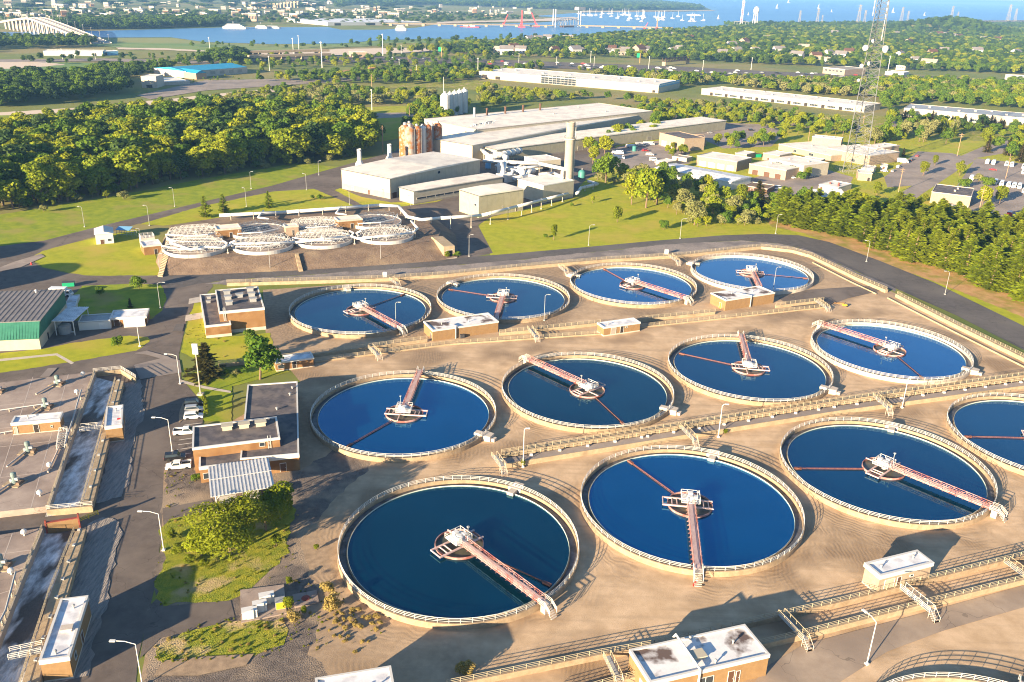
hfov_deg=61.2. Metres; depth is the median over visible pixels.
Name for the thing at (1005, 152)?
spruce tree
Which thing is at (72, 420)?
pipe
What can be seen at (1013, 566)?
footbridge
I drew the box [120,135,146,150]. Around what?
leafy tree
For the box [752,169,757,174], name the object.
door
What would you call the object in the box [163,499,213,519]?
asphalt spur
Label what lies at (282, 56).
railway bridge
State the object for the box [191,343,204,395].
floodlight
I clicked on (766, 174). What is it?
door
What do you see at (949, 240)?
pine tree
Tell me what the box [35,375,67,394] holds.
aerator
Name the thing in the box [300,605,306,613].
shrub
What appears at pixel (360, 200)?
lawn
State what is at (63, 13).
town building
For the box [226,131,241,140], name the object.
leafy tree
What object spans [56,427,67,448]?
access stair
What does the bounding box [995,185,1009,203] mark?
leafy tree
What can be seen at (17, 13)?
town building
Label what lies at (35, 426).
door
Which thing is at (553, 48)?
house
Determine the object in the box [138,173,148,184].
leafy tree
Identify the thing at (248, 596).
concrete pad
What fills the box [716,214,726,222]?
bush
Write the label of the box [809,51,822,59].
house
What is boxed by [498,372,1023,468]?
raised walkway
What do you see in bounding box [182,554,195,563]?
bush
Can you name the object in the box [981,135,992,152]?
spruce tree
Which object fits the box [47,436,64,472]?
pipe
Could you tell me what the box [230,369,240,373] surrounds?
shrub
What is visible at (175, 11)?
town building
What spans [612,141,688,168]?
truck yard
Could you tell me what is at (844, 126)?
leafy tree
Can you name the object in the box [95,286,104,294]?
bush
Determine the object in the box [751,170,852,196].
industrial yard
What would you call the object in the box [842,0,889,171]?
lattice tower
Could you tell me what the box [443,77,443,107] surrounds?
flagpole
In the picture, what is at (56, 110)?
sand strip
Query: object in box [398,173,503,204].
lean to
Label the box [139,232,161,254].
brick hut
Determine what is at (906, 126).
leafy tree
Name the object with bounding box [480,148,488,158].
duct
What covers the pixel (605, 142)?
leafy tree
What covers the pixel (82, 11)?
town building
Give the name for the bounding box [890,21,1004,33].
hill
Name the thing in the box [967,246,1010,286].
pine tree
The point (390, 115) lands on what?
street
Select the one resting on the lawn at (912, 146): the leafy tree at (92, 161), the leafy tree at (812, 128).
the leafy tree at (812, 128)
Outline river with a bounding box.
[4,0,728,43]
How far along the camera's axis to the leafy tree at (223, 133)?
517.37 m
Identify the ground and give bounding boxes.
[0,0,1023,681]
[0,62,64,68]
[140,249,1023,681]
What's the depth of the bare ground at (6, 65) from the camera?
1086.93 m
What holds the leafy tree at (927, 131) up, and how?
on the lawn at (912, 146)
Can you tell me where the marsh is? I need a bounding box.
[16,37,490,50]
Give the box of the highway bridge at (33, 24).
[0,11,111,43]
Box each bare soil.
[154,654,252,675]
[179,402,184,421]
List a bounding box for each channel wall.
[0,524,86,681]
[47,370,123,509]
[218,336,426,366]
[314,304,823,362]
[447,551,1023,681]
[499,319,600,335]
[595,575,1023,681]
[640,309,715,321]
[775,297,823,307]
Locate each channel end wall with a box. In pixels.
[46,501,93,515]
[93,366,136,382]
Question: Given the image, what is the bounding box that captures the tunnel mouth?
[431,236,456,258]
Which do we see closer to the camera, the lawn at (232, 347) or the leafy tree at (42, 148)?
the lawn at (232, 347)
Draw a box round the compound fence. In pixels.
[834,165,873,172]
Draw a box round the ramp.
[779,285,884,307]
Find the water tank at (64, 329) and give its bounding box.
[58,323,73,334]
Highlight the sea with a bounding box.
[698,0,1023,23]
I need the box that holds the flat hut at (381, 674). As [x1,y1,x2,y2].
[315,665,393,681]
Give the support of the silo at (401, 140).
on the access road at (33, 276)
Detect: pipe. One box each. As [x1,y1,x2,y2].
[0,404,40,411]
[0,571,16,625]
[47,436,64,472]
[64,389,81,446]
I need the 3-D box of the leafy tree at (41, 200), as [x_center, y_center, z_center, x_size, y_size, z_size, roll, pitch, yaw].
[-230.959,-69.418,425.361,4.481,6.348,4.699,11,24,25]
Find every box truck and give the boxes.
[48,286,73,296]
[635,142,645,146]
[897,158,908,162]
[1007,210,1012,216]
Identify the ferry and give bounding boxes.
[222,23,248,28]
[255,22,267,27]
[395,25,406,29]
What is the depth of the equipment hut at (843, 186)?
511.62 m
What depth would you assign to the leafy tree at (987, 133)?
683.93 m
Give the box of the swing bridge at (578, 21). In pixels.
[552,7,585,26]
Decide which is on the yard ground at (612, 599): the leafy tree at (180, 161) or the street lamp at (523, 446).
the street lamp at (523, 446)
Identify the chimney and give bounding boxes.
[560,121,576,179]
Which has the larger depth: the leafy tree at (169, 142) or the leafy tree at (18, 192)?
the leafy tree at (169, 142)
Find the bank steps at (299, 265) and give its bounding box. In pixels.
[295,253,302,271]
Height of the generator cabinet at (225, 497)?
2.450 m
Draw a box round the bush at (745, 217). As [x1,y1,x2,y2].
[736,212,752,224]
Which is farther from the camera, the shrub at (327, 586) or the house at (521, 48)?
the house at (521, 48)
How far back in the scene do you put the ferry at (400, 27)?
2141.67 m
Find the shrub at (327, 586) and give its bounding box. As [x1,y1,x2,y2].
[319,581,334,592]
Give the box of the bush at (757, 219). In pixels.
[752,217,761,222]
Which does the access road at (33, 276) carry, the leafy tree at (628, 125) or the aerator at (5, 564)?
the leafy tree at (628, 125)
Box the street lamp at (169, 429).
[151,416,173,450]
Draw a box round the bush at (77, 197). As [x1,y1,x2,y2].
[71,194,82,200]
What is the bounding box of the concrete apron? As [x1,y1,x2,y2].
[134,358,180,378]
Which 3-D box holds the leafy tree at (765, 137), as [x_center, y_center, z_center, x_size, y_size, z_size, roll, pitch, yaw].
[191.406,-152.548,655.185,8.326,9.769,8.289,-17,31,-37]
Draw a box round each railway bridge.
[247,53,330,60]
[250,49,329,54]
[386,23,553,26]
[579,25,672,28]
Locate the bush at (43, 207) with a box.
[39,205,47,211]
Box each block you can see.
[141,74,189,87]
[822,66,865,74]
[885,70,908,75]
[896,65,914,69]
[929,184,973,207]
[1005,74,1023,79]
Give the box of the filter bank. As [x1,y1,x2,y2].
[156,207,458,274]
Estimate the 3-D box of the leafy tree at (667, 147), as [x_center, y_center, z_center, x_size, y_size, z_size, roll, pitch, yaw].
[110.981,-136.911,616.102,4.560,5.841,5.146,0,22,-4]
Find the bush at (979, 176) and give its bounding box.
[973,173,983,181]
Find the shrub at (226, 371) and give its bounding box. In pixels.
[222,369,232,373]
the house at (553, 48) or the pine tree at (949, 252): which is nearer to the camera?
the pine tree at (949, 252)
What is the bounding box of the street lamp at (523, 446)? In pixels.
[522,427,529,467]
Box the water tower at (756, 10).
[752,6,758,22]
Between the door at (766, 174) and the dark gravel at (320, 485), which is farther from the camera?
the door at (766, 174)
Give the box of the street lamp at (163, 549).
[137,510,165,550]
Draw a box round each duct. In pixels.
[169,220,418,252]
[219,192,568,228]
[222,240,234,249]
[257,210,268,219]
[335,207,346,214]
[349,230,360,238]
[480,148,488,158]
[483,159,563,170]
[486,148,522,160]
[488,151,508,159]
[495,164,544,169]
[500,161,506,175]
[506,168,535,174]
[509,164,525,174]
[512,174,535,180]
[539,172,563,176]
[575,180,598,194]
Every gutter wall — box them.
[812,262,876,293]
[887,297,1023,367]
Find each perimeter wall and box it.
[227,244,887,292]
[895,291,1023,361]
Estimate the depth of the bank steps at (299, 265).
344.84 m
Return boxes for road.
[0,111,676,290]
[0,275,212,681]
[156,234,1023,349]
[755,586,1023,681]
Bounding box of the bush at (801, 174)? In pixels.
[795,171,807,178]
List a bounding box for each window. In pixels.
[203,473,208,478]
[417,190,458,199]
[541,75,575,85]
[697,675,713,681]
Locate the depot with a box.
[43,50,118,55]
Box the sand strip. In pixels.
[0,89,274,114]
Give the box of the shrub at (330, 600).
[323,591,341,610]
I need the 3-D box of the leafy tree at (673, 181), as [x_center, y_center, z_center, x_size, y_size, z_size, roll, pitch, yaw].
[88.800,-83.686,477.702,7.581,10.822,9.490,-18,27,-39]
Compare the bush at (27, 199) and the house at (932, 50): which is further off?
the house at (932, 50)
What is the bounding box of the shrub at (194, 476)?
[190,473,200,480]
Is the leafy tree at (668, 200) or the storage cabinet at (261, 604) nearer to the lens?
the storage cabinet at (261, 604)
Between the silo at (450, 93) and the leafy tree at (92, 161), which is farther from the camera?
the silo at (450, 93)
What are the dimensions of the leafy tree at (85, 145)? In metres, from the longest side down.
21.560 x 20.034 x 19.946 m
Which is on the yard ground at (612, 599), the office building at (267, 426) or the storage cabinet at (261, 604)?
the office building at (267, 426)
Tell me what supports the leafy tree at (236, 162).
on the ground at (692, 92)
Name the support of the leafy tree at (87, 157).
on the ground at (692, 92)
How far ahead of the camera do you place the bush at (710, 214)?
432.05 m
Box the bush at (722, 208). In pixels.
[711,201,726,212]
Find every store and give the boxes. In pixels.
[458,183,524,217]
[656,158,676,164]
[672,154,692,161]
[735,150,755,157]
[746,182,774,193]
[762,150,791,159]
[861,164,876,172]
[880,163,888,169]
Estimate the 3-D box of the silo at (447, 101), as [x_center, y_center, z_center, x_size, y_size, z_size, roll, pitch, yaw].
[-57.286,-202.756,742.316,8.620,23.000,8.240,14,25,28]
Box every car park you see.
[137,77,381,98]
[169,383,202,472]
[289,48,429,54]
[699,123,779,147]
[884,151,974,186]
[957,158,1023,218]
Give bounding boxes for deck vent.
[7,567,14,574]
[20,529,26,535]
[36,489,42,495]
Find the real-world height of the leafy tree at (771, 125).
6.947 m
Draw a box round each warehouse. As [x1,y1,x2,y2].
[0,289,66,350]
[479,68,679,92]
[701,86,880,111]
[903,104,1023,125]
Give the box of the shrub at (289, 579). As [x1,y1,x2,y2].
[285,576,293,584]
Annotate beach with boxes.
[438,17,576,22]
[580,10,714,11]
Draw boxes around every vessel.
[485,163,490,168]
[497,160,501,172]
[519,167,525,174]
[578,168,585,178]
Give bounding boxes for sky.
[843,0,1023,5]
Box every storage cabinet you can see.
[241,605,257,619]
[252,598,266,612]
[258,590,273,603]
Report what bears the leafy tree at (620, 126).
on the access road at (33, 276)
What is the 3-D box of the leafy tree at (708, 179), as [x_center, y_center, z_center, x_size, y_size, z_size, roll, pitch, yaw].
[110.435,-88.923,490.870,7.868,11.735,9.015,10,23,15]
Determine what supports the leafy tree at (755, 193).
on the lawn at (517, 232)
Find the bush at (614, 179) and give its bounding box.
[608,177,619,182]
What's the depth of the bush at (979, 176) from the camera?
546.55 m
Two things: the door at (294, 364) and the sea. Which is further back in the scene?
the sea
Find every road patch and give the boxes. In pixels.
[0,254,44,270]
[40,368,56,376]
[136,351,176,360]
[173,324,183,330]
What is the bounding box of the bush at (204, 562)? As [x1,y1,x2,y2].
[198,558,210,567]
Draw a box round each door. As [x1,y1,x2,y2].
[33,424,39,432]
[80,629,84,644]
[99,322,108,328]
[114,320,119,325]
[280,463,286,471]
[292,362,296,367]
[611,327,615,333]
[699,161,705,166]
[708,162,714,167]
[717,164,723,169]
[726,165,733,170]
[727,670,734,681]
[735,670,740,681]
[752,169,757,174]
[763,171,769,176]
[774,173,780,178]
[883,578,894,589]
[896,576,901,585]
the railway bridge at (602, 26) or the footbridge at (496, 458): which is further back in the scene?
the railway bridge at (602, 26)
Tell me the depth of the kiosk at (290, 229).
374.23 m
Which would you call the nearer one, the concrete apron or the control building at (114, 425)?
the control building at (114, 425)
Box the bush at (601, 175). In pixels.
[594,172,604,179]
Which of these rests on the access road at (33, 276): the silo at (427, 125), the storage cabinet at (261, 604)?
the silo at (427, 125)
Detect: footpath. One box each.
[0,353,73,363]
[179,379,230,392]
[185,312,202,320]
[188,297,200,303]
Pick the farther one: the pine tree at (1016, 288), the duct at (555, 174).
the duct at (555, 174)
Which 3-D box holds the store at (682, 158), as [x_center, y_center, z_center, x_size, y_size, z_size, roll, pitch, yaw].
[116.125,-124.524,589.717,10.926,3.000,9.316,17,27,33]
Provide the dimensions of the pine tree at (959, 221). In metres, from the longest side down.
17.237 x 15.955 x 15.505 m
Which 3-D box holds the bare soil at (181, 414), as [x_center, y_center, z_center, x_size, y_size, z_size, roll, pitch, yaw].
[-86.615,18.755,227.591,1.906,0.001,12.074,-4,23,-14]
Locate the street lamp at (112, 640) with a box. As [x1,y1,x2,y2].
[109,639,142,681]
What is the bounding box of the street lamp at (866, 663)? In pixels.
[862,609,876,665]
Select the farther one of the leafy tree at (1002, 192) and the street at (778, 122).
the street at (778, 122)
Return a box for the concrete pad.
[240,584,286,622]
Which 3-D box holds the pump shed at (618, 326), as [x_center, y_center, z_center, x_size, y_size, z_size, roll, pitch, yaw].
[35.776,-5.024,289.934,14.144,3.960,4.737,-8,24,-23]
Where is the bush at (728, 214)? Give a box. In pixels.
[719,210,733,223]
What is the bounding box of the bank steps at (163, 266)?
[158,254,168,276]
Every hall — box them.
[154,63,247,79]
[340,151,480,198]
[424,103,652,135]
[434,115,637,158]
[484,117,726,159]
[654,163,751,189]
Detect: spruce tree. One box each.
[753,180,770,210]
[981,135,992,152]
[1003,137,1013,155]
[1015,143,1023,162]
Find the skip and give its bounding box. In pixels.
[62,280,74,286]
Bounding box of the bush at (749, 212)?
[742,209,755,216]
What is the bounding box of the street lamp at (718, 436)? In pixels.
[717,403,728,437]
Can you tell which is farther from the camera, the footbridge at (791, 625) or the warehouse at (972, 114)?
the warehouse at (972, 114)
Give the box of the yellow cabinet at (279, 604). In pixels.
[274,596,285,609]
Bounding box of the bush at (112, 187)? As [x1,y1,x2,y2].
[102,183,119,193]
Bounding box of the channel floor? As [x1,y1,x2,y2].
[759,570,1023,642]
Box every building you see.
[12,12,23,15]
[38,595,91,681]
[51,4,68,7]
[60,10,66,16]
[70,9,84,13]
[78,3,88,7]
[104,404,124,442]
[172,9,179,13]
[192,381,299,482]
[200,286,265,337]
[248,13,257,20]
[249,0,317,7]
[387,13,398,16]
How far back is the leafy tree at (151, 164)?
473.31 m
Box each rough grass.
[154,495,296,605]
[156,617,288,660]
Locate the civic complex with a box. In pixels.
[748,134,899,179]
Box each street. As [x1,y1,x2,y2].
[116,47,282,53]
[377,112,417,117]
[385,110,468,158]
[699,111,899,130]
[903,140,1007,201]
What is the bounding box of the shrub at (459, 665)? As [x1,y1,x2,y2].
[454,661,468,675]
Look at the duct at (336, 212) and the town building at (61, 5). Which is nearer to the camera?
the duct at (336, 212)
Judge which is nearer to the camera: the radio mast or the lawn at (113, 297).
the lawn at (113, 297)
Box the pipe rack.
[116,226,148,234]
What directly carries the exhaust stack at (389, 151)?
on the hall at (385, 178)
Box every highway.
[0,58,266,63]
[284,56,957,77]
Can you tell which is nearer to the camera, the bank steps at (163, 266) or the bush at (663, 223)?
the bank steps at (163, 266)
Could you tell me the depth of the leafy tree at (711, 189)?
465.46 m
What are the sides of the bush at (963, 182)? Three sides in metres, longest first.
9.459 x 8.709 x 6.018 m
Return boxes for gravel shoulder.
[206,240,895,291]
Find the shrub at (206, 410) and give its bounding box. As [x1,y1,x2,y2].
[203,405,208,414]
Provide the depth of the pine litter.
364.86 m
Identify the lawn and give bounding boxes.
[0,164,336,245]
[0,336,149,372]
[34,229,158,275]
[74,284,166,320]
[142,189,353,225]
[181,302,272,359]
[184,366,289,421]
[335,188,439,205]
[479,167,1023,325]
[614,120,1023,218]
[695,105,1023,141]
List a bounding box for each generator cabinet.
[219,494,235,510]
[242,490,259,498]
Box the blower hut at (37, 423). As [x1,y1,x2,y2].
[10,411,64,434]
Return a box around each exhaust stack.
[355,149,363,165]
[386,144,392,158]
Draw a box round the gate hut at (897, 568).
[862,550,933,591]
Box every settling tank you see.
[289,284,431,338]
[310,366,496,462]
[337,475,579,629]
[436,273,569,323]
[501,352,681,433]
[566,263,696,308]
[580,445,804,586]
[667,331,840,406]
[686,253,813,294]
[779,417,1007,529]
[810,319,982,384]
[887,672,1023,681]
[945,393,1023,475]
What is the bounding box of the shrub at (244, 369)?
[238,366,249,372]
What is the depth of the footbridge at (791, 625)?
153.89 m
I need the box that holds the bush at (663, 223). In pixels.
[659,220,668,229]
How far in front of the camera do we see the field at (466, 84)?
1000.32 m
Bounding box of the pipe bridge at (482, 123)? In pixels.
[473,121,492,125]
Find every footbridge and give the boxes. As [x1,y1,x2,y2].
[7,640,44,659]
[79,422,103,430]
[368,344,382,360]
[390,277,400,287]
[492,451,507,474]
[527,325,539,342]
[558,265,568,275]
[603,651,623,681]
[662,56,689,65]
[669,254,680,265]
[680,423,699,448]
[778,609,813,651]
[814,299,830,311]
[873,393,893,417]
[900,582,940,622]
[1004,556,1023,575]
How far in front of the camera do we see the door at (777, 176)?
539.35 m
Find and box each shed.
[94,225,113,244]
[287,18,421,25]
[349,51,366,56]
[597,317,640,335]
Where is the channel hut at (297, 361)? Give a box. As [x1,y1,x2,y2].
[274,351,313,371]
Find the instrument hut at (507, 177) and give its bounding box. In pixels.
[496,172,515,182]
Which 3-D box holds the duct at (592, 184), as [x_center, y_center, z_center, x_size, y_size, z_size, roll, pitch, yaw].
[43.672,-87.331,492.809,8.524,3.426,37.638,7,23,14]
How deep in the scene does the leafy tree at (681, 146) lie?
611.88 m
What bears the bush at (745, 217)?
on the lawn at (517, 232)
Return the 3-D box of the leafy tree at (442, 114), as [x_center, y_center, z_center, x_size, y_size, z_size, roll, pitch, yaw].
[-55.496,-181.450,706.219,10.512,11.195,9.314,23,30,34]
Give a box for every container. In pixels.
[66,294,79,302]
[66,301,77,306]
[78,313,111,330]
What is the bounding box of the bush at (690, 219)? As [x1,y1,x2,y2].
[685,217,693,222]
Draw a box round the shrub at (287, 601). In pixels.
[282,596,293,608]
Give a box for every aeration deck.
[0,372,93,517]
[0,528,40,630]
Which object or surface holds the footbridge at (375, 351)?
on the yard ground at (612, 599)
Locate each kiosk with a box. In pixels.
[214,223,241,238]
[283,223,298,235]
[334,214,362,229]
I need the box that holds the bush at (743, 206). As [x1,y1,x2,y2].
[736,203,749,213]
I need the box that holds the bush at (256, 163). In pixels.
[250,161,259,167]
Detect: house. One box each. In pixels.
[423,312,498,340]
[493,46,499,52]
[500,44,513,53]
[508,42,518,51]
[515,45,526,52]
[543,34,552,38]
[549,45,559,51]
[568,44,582,51]
[611,47,625,54]
[628,624,769,681]
[632,44,645,52]
[710,285,774,310]
[731,46,742,50]
[739,37,749,42]
[772,45,785,50]
[790,50,804,57]
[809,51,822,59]
[818,56,830,62]
[834,50,847,56]
[844,47,854,51]
[921,58,937,65]
[927,49,937,52]
[971,46,983,51]
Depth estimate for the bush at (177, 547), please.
170.52 m
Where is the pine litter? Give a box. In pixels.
[766,218,1023,316]
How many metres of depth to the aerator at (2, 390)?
232.58 m
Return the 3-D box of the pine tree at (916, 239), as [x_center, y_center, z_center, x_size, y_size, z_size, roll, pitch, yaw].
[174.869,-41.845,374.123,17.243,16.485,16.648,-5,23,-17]
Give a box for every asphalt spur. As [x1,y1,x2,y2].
[140,600,235,657]
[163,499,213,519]
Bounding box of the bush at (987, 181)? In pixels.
[981,177,995,185]
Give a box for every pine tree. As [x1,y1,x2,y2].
[264,191,273,207]
[852,215,873,242]
[864,226,883,248]
[867,221,886,242]
[873,221,898,251]
[874,126,882,142]
[879,215,906,237]
[883,222,917,255]
[885,222,916,257]
[894,226,930,263]
[917,217,931,233]
[917,226,941,259]
[918,229,947,265]
[923,216,942,253]
[925,227,964,270]
[927,214,935,227]
[934,213,954,226]
[935,242,958,270]
[942,220,954,239]
[946,238,981,275]
[953,219,966,230]
[955,224,978,250]
[956,224,966,239]
[957,245,1000,285]
[958,238,970,252]
[960,234,981,247]
[964,249,991,279]
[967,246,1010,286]
[973,261,1008,292]
[976,223,993,244]
[977,234,988,246]
[990,233,1010,249]
[992,229,1009,241]
[994,239,1011,264]
[997,259,1023,286]
[998,264,1023,292]
[1000,244,1023,287]
[1005,235,1019,261]
[1005,276,1023,301]
[1006,237,1023,258]
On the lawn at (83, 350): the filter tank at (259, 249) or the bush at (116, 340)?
the bush at (116, 340)
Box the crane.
[518,10,524,26]
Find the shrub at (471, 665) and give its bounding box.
[461,659,475,674]
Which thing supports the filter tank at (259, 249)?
on the filter bank
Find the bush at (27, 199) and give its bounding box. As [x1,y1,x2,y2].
[18,194,33,206]
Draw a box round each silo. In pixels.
[399,122,407,156]
[404,124,415,155]
[413,124,421,153]
[420,124,426,152]
[424,122,432,151]
[430,123,434,151]
[434,121,441,149]
[440,91,449,109]
[448,91,453,110]
[452,90,457,115]
[457,88,462,113]
[462,87,467,112]
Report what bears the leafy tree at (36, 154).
on the ground at (692, 92)
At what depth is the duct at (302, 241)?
355.19 m
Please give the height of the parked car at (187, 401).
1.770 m
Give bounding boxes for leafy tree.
[0,144,25,159]
[0,161,11,205]
[0,179,29,208]
[2,159,21,180]
[5,143,41,154]
[7,153,26,163]
[8,182,23,206]
[14,196,22,207]
[21,150,36,156]
[25,152,49,159]
[26,153,48,162]
[27,154,62,168]
[31,143,52,154]
[36,194,47,204]
[42,167,73,201]
[43,177,80,200]
[49,140,66,153]
[49,161,82,201]
[51,143,79,155]
[58,146,77,156]
[58,152,74,161]
[63,162,83,194]
[68,159,85,189]
[72,156,86,160]
[75,138,105,157]
[77,166,113,195]
[80,155,107,192]
[83,155,97,158]
[93,182,103,194]
[98,150,126,183]
[98,151,119,182]
[98,165,116,187]
[108,145,155,187]
[109,137,142,151]
[118,182,127,189]
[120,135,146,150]
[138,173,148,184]
[139,160,157,183]
[141,160,159,184]
[146,143,172,176]
[146,150,167,177]
[151,135,172,171]
[158,158,179,179]
[159,136,178,150]
[170,154,190,179]
[173,143,187,170]
[181,528,207,555]
[182,495,269,562]
[185,146,215,176]
[199,136,215,168]
[205,168,212,174]
[210,135,234,173]
[210,137,247,160]
[215,129,232,140]
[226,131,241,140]
[230,147,248,171]
[237,490,292,530]
[285,157,292,165]
[380,124,385,136]
[401,116,411,123]
[412,115,422,121]
[439,112,449,116]
[551,224,557,239]
[582,136,595,149]
[592,159,599,179]
[598,135,614,153]
[611,124,624,129]
[612,206,622,221]
[621,173,640,204]
[624,122,633,128]
[656,166,671,204]
[663,195,672,207]
[665,145,670,152]
[667,179,677,197]
[668,149,674,155]
[668,183,681,200]
[672,203,681,214]
[678,144,684,151]
[678,190,694,201]
[681,201,686,212]
[684,200,707,224]
[693,194,700,200]
[694,217,701,225]
[701,174,713,184]
[702,184,718,196]
[702,215,711,225]
[705,195,721,213]
[713,134,720,142]
[726,137,734,146]
[728,130,740,139]
[729,205,737,217]
[733,140,740,146]
[735,184,748,201]
[738,112,745,120]
[747,115,752,122]
[747,136,756,146]
[748,190,763,200]
[748,198,759,206]
[751,206,761,216]
[756,133,762,144]
[759,120,766,127]
[760,133,769,145]
[762,212,769,220]
[766,192,776,201]
[768,122,775,129]
[782,121,791,129]
[795,125,801,131]
[805,167,811,177]
[809,125,817,133]
[817,119,825,124]
[822,125,831,132]
[831,122,841,134]
[838,122,849,134]
[861,126,871,141]
[868,127,883,143]
[880,121,890,129]
[880,127,888,138]
[886,109,897,117]
[887,130,895,139]
[893,127,902,140]
[899,121,912,138]
[915,125,924,140]
[919,128,931,141]
[920,161,930,175]
[921,194,928,199]
[932,155,938,164]
[939,128,954,143]
[956,160,965,175]
[977,185,993,206]
[980,127,995,140]
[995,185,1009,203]
[1005,141,1019,158]
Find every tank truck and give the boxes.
[612,150,623,153]
[612,154,624,158]
[625,144,636,147]
[643,141,654,144]
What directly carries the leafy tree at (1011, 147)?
on the lawn at (912, 146)
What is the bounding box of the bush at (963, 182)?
[957,178,972,186]
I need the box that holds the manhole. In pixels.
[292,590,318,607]
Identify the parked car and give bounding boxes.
[164,451,185,461]
[183,411,203,419]
[184,398,202,405]
[184,404,203,411]
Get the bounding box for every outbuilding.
[518,174,573,202]
[524,154,560,171]
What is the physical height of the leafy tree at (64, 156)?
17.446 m
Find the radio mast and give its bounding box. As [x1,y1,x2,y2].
[740,0,744,23]
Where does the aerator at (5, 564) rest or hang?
on the aeration deck at (17, 546)
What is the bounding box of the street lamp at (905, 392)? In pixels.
[900,376,914,407]
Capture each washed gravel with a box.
[49,517,122,681]
[96,379,144,502]
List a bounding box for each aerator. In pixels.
[0,386,7,394]
[0,472,27,490]
[0,553,15,571]
[6,441,39,466]
[31,397,55,413]
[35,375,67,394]
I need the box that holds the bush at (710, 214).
[703,211,713,219]
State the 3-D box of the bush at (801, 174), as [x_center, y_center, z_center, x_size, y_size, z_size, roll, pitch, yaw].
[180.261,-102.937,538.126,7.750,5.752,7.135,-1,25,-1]
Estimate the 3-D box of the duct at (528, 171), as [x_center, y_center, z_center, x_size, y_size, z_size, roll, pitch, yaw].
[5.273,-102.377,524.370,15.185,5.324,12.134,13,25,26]
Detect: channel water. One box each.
[0,534,73,681]
[45,377,114,516]
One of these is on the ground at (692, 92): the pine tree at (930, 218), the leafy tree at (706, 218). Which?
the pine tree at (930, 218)
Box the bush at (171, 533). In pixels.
[165,528,177,538]
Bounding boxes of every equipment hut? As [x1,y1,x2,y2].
[819,180,851,190]
[856,169,872,180]
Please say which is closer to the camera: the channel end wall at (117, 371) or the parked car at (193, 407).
the parked car at (193, 407)
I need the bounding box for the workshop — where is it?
[659,131,706,150]
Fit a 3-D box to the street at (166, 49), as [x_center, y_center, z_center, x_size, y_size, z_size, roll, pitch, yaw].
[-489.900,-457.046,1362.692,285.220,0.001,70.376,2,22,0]
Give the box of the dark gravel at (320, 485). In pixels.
[143,450,370,681]
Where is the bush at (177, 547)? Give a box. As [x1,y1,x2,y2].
[171,542,184,554]
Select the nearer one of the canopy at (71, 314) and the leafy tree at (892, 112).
the canopy at (71, 314)
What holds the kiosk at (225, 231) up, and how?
on the filter bank
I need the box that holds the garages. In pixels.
[696,152,751,171]
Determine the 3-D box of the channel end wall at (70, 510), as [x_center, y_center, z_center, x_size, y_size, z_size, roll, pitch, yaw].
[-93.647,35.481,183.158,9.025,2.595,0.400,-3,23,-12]
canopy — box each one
[51,307,88,334]
[208,458,273,512]
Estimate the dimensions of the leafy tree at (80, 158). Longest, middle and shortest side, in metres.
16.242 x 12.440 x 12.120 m
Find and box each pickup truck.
[165,459,191,470]
[172,425,192,435]
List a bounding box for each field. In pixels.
[5,63,124,70]
[365,106,406,141]
[383,43,434,47]
[388,78,535,93]
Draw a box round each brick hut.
[109,308,149,327]
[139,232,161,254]
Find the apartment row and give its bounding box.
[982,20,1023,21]
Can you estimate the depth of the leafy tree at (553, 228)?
392.26 m
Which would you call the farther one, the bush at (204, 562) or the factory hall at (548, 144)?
the factory hall at (548, 144)
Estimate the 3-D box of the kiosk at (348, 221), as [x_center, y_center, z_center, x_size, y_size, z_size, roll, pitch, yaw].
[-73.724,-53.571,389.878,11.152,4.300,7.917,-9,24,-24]
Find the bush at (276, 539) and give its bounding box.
[269,533,282,545]
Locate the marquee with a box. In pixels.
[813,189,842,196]
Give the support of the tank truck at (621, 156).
on the truck yard at (632, 159)
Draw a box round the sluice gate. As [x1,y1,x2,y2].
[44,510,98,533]
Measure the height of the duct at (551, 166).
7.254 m
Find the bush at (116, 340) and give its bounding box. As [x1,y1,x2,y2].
[111,335,122,345]
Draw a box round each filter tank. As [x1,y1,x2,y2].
[161,236,226,257]
[165,223,222,241]
[232,233,292,254]
[233,219,284,239]
[290,216,342,233]
[292,229,351,248]
[355,211,401,228]
[357,224,413,244]

